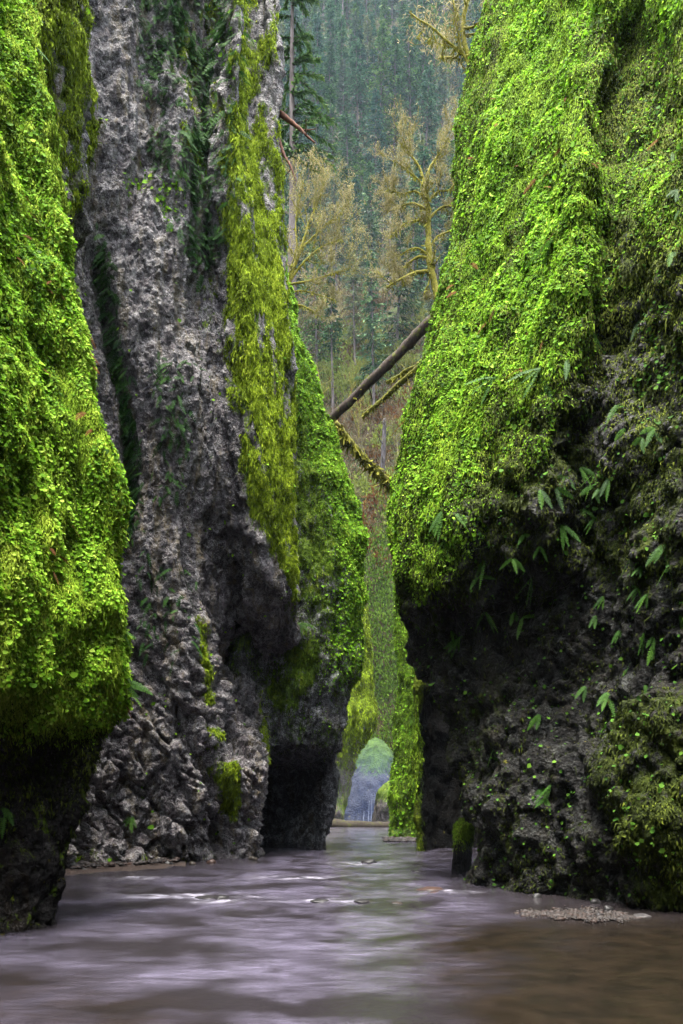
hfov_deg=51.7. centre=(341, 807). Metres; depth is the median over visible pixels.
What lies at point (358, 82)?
conifer
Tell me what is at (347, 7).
conifer
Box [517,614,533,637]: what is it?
fern
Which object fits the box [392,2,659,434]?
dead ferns
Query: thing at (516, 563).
fern
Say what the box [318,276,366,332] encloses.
budding tree
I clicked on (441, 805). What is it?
dark recessed cliff
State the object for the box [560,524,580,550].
fern
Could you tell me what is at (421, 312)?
budding tree
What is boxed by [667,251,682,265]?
fern
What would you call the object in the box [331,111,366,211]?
conifer
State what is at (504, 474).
dark hanging moss
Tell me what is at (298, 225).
conifer
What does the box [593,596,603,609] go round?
fern
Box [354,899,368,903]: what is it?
rock
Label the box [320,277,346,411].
conifer
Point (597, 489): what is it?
fern
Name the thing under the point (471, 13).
conifer
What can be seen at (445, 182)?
conifer
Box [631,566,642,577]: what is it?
fern
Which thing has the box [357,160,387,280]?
conifer
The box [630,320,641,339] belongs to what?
fern
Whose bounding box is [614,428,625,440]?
fern
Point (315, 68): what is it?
conifer
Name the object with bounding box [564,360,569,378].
fern
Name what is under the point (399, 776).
leafy ground cover
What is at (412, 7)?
conifer
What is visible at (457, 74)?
conifer
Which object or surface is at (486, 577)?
fern
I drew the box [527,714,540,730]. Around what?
fern
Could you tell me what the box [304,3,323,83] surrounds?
conifer
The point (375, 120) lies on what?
conifer
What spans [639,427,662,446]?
fern
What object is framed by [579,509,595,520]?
fern
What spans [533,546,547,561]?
fern
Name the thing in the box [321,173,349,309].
conifer
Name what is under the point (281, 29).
conifer
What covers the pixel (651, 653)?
fern
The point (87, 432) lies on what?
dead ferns
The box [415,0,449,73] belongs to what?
conifer
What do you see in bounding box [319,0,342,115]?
conifer
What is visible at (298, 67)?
conifer
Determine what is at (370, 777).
waterfall cliff
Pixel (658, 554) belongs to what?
fern
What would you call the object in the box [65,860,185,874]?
bank
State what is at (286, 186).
conifer
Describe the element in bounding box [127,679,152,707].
fern
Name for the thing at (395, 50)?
conifer
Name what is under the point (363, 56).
conifer
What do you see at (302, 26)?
conifer
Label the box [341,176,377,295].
conifer
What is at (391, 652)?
ground cover
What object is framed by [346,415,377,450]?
bare tree
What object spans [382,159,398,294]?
conifer
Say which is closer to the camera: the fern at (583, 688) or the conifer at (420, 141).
the fern at (583, 688)
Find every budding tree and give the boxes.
[297,268,320,353]
[301,183,341,263]
[314,357,343,394]
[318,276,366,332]
[339,327,371,392]
[340,368,374,437]
[342,78,373,126]
[362,309,386,361]
[368,6,401,76]
[374,211,425,287]
[387,336,419,385]
[405,292,430,339]
[419,111,451,161]
[432,52,463,126]
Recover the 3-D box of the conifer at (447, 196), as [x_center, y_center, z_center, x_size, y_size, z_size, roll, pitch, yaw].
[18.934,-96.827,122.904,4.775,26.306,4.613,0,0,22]
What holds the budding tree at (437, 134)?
on the hillside
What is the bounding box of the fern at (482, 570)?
[476,561,485,589]
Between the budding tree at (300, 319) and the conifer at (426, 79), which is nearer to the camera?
the budding tree at (300, 319)
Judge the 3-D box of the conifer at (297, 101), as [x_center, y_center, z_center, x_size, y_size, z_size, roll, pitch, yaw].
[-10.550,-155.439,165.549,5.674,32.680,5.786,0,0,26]
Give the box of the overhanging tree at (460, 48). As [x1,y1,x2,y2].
[397,0,484,75]
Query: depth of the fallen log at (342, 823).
56.88 m
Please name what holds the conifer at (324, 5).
on the hillside
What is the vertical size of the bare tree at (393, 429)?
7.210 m
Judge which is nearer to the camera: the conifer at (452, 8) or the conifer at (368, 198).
the conifer at (368, 198)
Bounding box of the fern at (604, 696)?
[596,692,614,716]
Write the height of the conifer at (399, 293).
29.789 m
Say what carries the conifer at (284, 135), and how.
on the hillside
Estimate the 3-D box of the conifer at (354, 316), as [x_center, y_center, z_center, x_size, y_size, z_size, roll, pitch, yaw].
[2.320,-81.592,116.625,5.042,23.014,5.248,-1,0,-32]
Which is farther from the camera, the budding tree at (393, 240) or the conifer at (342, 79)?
the conifer at (342, 79)
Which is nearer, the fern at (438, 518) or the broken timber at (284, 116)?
the fern at (438, 518)
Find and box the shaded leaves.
[393,2,682,907]
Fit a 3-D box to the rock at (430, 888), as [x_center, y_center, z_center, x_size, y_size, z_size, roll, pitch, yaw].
[1.716,1.594,13.636,0.545,0.121,0.447,0,0,0]
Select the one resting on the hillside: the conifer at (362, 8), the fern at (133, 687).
the conifer at (362, 8)
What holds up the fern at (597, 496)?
attached to the cliff at (537, 838)
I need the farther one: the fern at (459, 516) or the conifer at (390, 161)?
the conifer at (390, 161)
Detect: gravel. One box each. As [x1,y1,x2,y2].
[70,857,180,868]
[382,836,416,841]
[513,905,646,925]
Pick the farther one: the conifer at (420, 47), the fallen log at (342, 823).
the conifer at (420, 47)
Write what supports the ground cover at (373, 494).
on the hillside
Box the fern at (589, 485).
[584,473,594,504]
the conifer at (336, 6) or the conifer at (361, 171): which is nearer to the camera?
the conifer at (361, 171)
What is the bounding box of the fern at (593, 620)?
[589,615,596,628]
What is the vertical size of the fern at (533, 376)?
0.922 m
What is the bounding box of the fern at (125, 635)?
[124,631,135,648]
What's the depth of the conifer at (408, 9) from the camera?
179.13 m
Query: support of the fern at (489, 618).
attached to the cliff at (537, 838)
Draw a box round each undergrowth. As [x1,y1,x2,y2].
[297,266,439,582]
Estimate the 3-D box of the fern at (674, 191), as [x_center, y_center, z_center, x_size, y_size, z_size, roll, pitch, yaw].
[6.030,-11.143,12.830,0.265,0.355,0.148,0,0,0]
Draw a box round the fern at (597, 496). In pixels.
[579,485,599,502]
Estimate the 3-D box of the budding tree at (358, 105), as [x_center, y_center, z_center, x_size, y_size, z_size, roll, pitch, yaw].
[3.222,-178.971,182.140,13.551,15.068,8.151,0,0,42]
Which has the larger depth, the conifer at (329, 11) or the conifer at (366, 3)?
the conifer at (366, 3)
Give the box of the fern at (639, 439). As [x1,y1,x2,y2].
[631,437,644,452]
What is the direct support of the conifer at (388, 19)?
on the hillside
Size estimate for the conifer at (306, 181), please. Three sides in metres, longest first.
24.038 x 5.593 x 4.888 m
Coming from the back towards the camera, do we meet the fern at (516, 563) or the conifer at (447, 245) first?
the conifer at (447, 245)
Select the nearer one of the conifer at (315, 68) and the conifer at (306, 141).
the conifer at (306, 141)
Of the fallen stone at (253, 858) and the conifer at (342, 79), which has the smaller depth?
the fallen stone at (253, 858)
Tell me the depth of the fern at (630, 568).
12.18 m
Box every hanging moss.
[0,0,133,755]
[0,704,122,843]
[35,0,300,861]
[224,265,368,768]
[336,606,378,780]
[385,278,440,834]
[386,0,682,613]
[386,0,682,911]
[409,671,424,845]
[452,818,474,853]
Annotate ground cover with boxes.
[60,0,294,861]
[236,251,369,726]
[320,374,412,574]
[358,493,398,751]
[385,332,427,836]
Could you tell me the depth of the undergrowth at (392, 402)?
112.58 m
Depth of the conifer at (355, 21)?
184.14 m
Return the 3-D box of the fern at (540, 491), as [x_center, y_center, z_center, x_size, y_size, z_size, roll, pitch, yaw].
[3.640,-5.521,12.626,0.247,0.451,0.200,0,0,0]
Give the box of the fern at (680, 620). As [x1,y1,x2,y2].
[679,614,682,628]
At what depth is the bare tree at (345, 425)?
105.76 m
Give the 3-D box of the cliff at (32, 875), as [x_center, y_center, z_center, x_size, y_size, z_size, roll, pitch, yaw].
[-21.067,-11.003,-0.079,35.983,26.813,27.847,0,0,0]
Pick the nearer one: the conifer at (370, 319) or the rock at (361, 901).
the rock at (361, 901)
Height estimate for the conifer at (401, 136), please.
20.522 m
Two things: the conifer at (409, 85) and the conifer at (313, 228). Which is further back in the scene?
the conifer at (409, 85)
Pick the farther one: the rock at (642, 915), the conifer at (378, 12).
the conifer at (378, 12)
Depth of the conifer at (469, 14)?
191.95 m
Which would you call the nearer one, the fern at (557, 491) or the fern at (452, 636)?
the fern at (557, 491)
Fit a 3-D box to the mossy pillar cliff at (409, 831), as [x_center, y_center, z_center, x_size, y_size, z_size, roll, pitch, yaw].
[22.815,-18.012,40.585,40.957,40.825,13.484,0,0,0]
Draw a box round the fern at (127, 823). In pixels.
[123,816,135,830]
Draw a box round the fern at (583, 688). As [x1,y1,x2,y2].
[575,686,586,701]
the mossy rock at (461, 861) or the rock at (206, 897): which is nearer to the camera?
the rock at (206, 897)
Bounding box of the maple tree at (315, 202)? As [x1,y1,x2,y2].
[283,144,384,323]
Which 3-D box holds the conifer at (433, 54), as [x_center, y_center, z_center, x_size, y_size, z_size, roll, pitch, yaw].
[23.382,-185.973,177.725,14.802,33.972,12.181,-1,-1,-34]
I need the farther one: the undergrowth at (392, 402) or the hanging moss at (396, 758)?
the undergrowth at (392, 402)
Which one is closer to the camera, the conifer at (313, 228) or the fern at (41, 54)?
the fern at (41, 54)
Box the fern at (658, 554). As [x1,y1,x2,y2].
[645,544,669,568]
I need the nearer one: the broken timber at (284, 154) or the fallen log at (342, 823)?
the broken timber at (284, 154)
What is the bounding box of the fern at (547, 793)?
[535,785,551,803]
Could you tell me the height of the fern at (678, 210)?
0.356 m
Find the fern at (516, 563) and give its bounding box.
[499,558,524,572]
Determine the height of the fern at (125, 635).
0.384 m
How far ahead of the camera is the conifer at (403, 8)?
191.20 m
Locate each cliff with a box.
[0,0,130,934]
[38,0,301,867]
[224,287,366,848]
[334,608,375,819]
[344,737,393,821]
[387,0,682,910]
[388,593,416,836]
[410,672,477,850]
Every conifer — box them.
[277,0,289,42]
[278,21,287,82]
[281,106,287,148]
[282,64,301,199]
[284,154,289,220]
[284,167,298,260]
[285,0,307,70]
[286,79,305,194]
[286,197,314,327]
[288,31,318,164]
[289,39,332,170]
[295,1,312,30]
[296,127,328,252]
[297,143,313,213]
[297,241,343,375]
[299,23,307,110]
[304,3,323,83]
[304,208,319,304]
[305,104,326,209]
[306,0,327,33]
[306,13,328,125]
[314,83,353,205]
[316,0,326,19]
[318,40,338,126]
[318,135,336,236]
[318,173,337,266]
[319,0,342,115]
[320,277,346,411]
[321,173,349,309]
[324,0,348,76]
[327,14,354,115]
[328,166,360,261]
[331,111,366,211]
[334,58,355,149]
[336,0,352,26]
[337,34,381,178]
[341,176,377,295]
[341,248,367,364]
[344,11,364,110]
[346,0,368,62]
[347,3,362,54]
[348,28,371,131]
[349,152,377,240]
[354,248,392,418]
[355,208,382,313]
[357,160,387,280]
[358,22,402,153]
[360,0,373,22]
[360,88,388,194]
[361,15,375,121]
[362,12,382,90]
[363,0,397,27]
[363,47,385,132]
[367,0,386,61]
[367,191,424,363]
[373,161,396,261]
[377,0,392,92]
[379,25,408,123]
[381,34,414,150]
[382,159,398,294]
[387,0,400,39]
[388,12,431,132]
[391,138,408,252]
[392,3,420,108]
[393,0,409,23]
[393,176,428,319]
[395,7,421,118]
[395,151,407,248]
[397,145,444,295]
[398,117,407,185]
[405,0,444,127]
[405,60,446,184]
[407,133,436,269]
[410,0,417,51]
[414,16,430,88]
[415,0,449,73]
[416,4,457,124]
[416,283,433,361]
[420,161,446,276]
[427,0,454,42]
[431,61,454,159]
[433,154,449,248]
[437,177,454,254]
[437,210,453,279]
[439,17,455,99]
[440,141,454,199]
[444,155,453,215]
[445,1,463,54]
[446,10,458,93]
[448,25,463,109]
[450,82,463,155]
[452,53,466,133]
[457,0,483,50]
[458,0,475,83]
[467,1,480,47]
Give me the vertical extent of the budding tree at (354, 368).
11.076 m
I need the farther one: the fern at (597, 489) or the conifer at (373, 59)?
the conifer at (373, 59)
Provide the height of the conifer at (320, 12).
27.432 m
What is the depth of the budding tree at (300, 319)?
114.65 m
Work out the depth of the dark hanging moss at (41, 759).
9.59 m
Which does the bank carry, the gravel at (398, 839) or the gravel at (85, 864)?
the gravel at (85, 864)
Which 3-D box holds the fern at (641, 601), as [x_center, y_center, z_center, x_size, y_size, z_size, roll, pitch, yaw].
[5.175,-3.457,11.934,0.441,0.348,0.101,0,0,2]
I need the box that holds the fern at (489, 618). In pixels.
[474,612,497,633]
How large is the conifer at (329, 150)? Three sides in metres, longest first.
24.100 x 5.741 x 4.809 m
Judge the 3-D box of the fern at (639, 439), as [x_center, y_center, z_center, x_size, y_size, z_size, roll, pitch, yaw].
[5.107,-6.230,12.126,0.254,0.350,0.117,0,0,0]
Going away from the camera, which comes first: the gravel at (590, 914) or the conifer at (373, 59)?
the gravel at (590, 914)
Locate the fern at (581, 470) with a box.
[579,467,594,483]
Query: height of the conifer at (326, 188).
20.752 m
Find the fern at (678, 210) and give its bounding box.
[674,209,682,221]
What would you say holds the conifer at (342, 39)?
on the hillside
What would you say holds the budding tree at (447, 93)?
on the hillside
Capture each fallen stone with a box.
[249,856,257,860]
[532,893,541,897]
[590,899,600,903]
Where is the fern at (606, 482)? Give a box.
[599,479,609,501]
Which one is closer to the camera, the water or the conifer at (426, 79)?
the water
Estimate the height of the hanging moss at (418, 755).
17.553 m
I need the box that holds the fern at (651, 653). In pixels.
[646,645,654,665]
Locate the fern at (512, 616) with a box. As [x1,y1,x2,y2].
[509,612,518,624]
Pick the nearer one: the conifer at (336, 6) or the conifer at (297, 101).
the conifer at (297, 101)
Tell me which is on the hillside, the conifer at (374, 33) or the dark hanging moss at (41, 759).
the conifer at (374, 33)
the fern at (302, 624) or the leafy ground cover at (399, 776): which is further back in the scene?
the leafy ground cover at (399, 776)
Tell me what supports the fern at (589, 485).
attached to the cliff at (537, 838)
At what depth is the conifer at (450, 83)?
196.88 m
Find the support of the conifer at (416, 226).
on the hillside
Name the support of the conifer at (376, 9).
on the hillside
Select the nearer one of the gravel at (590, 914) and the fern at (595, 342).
the gravel at (590, 914)
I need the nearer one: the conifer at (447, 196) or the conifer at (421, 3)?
the conifer at (447, 196)
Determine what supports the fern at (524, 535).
attached to the cliff at (537, 838)
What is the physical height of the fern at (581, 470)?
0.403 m
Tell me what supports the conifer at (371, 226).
on the hillside
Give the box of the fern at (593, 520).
[584,517,596,534]
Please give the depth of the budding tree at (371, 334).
116.13 m
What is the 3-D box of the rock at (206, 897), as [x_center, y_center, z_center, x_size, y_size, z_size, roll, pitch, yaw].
[-2.382,1.600,12.384,0.405,0.100,0.334,0,0,0]
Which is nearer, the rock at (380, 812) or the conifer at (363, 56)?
the rock at (380, 812)
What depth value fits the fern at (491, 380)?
14.67 m
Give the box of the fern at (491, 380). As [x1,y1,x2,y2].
[464,376,496,403]
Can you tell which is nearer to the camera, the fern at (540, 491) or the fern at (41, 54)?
the fern at (41, 54)
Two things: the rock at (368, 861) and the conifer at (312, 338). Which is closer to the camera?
the rock at (368, 861)
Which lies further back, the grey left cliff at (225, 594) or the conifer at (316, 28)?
the conifer at (316, 28)
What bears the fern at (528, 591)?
attached to the cliff at (537, 838)
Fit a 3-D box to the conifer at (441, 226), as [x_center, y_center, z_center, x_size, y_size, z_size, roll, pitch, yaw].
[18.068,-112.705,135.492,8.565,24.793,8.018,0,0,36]
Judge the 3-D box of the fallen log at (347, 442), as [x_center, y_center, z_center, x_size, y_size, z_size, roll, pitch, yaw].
[1.222,-14.306,29.551,3.669,3.268,0.988,0,0,-21]
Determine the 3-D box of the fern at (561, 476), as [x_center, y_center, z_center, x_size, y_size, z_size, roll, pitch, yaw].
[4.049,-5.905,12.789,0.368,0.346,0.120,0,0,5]
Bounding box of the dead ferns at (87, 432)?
[17,196,131,718]
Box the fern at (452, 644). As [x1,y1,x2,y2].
[444,639,459,657]
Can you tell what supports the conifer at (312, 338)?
on the hillside
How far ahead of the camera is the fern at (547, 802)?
12.82 m
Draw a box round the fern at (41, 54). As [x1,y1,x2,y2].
[34,47,49,62]
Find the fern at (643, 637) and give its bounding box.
[638,632,644,655]
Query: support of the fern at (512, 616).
attached to the cliff at (537, 838)
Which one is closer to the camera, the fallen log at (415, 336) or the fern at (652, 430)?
the fern at (652, 430)
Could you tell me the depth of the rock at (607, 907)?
10.83 m
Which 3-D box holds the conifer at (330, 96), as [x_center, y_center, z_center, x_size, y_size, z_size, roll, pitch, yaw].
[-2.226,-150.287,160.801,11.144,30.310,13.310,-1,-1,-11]
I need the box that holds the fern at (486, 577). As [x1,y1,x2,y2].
[469,575,495,589]
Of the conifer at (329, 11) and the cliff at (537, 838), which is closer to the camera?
the cliff at (537, 838)
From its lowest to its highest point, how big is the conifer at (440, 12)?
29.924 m
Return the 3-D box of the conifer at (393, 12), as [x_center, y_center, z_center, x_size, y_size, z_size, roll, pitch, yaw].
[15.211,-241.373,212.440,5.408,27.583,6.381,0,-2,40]
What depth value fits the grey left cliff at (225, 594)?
20.33 m
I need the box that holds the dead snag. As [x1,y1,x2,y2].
[377,418,386,485]
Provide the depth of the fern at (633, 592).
12.26 m
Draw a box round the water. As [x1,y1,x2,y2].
[0,827,682,1023]
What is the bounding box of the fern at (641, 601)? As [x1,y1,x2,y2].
[635,593,651,612]
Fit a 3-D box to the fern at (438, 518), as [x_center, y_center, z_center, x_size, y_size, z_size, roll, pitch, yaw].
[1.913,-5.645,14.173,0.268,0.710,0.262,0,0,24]
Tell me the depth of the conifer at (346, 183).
144.88 m
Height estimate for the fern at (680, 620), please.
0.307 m
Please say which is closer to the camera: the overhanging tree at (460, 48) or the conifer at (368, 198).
the overhanging tree at (460, 48)
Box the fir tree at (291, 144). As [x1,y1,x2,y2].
[278,0,338,296]
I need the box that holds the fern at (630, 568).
[620,559,634,583]
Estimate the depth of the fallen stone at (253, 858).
21.39 m
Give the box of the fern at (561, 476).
[557,475,575,489]
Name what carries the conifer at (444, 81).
on the hillside
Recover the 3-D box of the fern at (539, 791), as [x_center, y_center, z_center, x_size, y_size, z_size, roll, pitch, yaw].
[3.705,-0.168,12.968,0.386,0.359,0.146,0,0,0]
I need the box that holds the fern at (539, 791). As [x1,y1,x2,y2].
[533,789,542,800]
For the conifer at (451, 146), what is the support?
on the hillside
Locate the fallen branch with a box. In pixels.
[386,359,420,385]
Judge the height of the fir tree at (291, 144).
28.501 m
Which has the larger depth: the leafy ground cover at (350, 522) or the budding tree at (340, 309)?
the budding tree at (340, 309)
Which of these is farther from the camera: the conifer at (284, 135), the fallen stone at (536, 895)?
the conifer at (284, 135)
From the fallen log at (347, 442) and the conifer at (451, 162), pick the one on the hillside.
the conifer at (451, 162)
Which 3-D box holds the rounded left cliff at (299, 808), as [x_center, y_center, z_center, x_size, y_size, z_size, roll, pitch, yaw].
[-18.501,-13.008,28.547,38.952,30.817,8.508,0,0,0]
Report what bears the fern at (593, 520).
attached to the cliff at (537, 838)
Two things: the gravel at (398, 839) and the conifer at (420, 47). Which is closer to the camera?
the gravel at (398, 839)
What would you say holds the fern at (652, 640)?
attached to the cliff at (537, 838)
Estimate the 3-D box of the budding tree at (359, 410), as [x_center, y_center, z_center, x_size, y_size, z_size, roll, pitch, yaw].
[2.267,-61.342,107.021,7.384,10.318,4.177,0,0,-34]
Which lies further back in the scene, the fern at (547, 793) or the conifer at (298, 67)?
the conifer at (298, 67)
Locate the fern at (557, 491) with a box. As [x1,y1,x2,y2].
[555,487,573,511]
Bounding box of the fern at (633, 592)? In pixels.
[626,587,641,602]
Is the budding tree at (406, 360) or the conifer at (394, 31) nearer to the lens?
the budding tree at (406, 360)
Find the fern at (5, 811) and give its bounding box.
[0,807,13,838]
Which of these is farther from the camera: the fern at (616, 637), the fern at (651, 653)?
the fern at (616, 637)
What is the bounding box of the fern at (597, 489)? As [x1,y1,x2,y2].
[592,487,601,498]
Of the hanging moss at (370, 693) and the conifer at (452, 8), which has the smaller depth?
the hanging moss at (370, 693)
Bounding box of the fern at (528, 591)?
[517,578,531,603]
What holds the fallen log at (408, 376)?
on the cliff at (537, 838)
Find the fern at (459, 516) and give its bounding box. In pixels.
[455,513,476,526]
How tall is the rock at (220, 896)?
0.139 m
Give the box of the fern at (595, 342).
[591,333,601,351]
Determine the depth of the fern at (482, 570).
14.05 m
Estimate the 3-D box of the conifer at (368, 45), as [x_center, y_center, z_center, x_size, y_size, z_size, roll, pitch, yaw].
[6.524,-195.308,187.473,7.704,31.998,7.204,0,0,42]
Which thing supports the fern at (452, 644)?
attached to the cliff at (537, 838)
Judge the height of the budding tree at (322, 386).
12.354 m
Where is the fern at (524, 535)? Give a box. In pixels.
[518,533,530,544]
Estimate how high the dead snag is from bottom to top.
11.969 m
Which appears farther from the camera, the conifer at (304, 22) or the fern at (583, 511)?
the conifer at (304, 22)
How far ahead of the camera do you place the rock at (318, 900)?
11.90 m
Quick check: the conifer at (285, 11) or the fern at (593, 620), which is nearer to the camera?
the fern at (593, 620)
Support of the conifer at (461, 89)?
on the hillside
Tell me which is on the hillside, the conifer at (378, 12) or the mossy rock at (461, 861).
the conifer at (378, 12)
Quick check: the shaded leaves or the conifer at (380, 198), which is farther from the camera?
the conifer at (380, 198)
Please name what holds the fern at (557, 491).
attached to the cliff at (537, 838)
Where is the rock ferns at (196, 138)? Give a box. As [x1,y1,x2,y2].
[89,0,253,677]
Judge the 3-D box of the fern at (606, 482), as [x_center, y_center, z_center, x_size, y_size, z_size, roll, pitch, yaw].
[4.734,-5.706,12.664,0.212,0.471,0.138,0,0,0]
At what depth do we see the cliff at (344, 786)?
61.17 m
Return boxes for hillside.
[283,0,482,752]
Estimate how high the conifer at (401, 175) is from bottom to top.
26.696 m
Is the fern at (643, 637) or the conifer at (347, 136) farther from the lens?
the conifer at (347, 136)
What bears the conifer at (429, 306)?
on the hillside
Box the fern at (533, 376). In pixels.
[506,367,551,400]
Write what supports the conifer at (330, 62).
on the hillside
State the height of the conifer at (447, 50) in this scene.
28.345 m
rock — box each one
[195,895,215,898]
[215,895,228,898]
[310,899,328,902]
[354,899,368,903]
[361,859,376,863]
[371,781,389,821]
[416,887,442,890]
[451,817,473,872]
[603,905,613,910]
[633,913,651,916]
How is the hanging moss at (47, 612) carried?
attached to the cliff at (32, 875)
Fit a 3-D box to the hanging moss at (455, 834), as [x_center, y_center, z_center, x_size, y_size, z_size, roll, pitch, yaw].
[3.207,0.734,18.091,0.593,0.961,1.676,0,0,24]
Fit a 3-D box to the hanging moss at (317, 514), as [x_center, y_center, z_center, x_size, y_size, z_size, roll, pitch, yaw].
[-3.070,-11.939,28.892,6.202,20.950,10.085,0,0,-18]
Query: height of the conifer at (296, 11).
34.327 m
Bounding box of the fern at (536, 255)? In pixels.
[525,238,552,294]
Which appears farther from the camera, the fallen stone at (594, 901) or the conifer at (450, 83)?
the conifer at (450, 83)
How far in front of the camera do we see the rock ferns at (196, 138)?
20.39 m
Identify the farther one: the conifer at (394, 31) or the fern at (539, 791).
the conifer at (394, 31)
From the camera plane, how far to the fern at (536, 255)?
13.99 m
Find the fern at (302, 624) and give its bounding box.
[297,622,313,631]
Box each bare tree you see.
[324,405,353,448]
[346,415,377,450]
[380,412,402,454]
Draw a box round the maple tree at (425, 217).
[363,94,457,305]
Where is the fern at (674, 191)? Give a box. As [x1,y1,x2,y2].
[666,189,679,201]
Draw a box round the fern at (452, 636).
[450,631,458,642]
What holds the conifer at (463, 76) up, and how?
on the hillside
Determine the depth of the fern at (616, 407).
13.17 m
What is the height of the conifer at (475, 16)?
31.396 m
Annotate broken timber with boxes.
[278,110,314,142]
[279,138,296,181]
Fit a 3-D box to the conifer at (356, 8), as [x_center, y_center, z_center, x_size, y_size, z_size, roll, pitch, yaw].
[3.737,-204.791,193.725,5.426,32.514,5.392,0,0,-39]
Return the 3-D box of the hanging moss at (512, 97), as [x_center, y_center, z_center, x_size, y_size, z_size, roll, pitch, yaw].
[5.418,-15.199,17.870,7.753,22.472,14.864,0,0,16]
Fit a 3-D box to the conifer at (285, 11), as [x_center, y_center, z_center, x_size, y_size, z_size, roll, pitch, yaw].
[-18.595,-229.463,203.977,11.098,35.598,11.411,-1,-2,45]
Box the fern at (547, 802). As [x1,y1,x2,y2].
[535,799,550,810]
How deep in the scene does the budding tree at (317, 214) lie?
140.16 m
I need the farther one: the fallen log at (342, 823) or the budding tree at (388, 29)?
the budding tree at (388, 29)
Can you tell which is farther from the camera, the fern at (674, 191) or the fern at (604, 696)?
the fern at (674, 191)
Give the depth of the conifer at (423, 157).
124.74 m
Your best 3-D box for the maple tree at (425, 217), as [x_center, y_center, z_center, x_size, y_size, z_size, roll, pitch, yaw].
[3.271,-25.011,29.300,4.720,8.940,3.244,0,0,0]
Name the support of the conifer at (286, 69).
on the hillside
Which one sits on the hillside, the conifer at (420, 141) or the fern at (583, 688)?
the conifer at (420, 141)
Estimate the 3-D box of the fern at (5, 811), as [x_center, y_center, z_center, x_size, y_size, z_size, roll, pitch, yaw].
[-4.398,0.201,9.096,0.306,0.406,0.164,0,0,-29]
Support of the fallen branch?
on the fallen log at (408, 376)
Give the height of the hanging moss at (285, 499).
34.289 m
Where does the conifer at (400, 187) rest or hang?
on the hillside
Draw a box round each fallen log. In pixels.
[329,315,430,422]
[331,819,389,826]
[333,420,391,495]
[361,366,418,422]
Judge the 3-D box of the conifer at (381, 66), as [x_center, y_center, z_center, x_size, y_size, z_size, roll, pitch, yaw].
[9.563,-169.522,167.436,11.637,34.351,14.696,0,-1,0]
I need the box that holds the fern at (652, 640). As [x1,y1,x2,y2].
[646,637,655,649]
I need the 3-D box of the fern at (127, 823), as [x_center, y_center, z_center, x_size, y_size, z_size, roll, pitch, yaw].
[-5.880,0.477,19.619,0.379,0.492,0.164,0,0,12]
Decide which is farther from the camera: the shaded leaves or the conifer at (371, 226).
the conifer at (371, 226)
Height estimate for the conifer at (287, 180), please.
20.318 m
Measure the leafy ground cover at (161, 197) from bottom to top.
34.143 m
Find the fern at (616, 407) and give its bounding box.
[606,404,619,423]
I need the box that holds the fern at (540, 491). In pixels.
[538,489,552,509]
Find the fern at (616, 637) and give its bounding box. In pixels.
[611,630,621,643]
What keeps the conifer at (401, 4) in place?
on the hillside
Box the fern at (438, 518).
[429,512,442,541]
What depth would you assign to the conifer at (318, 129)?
161.36 m

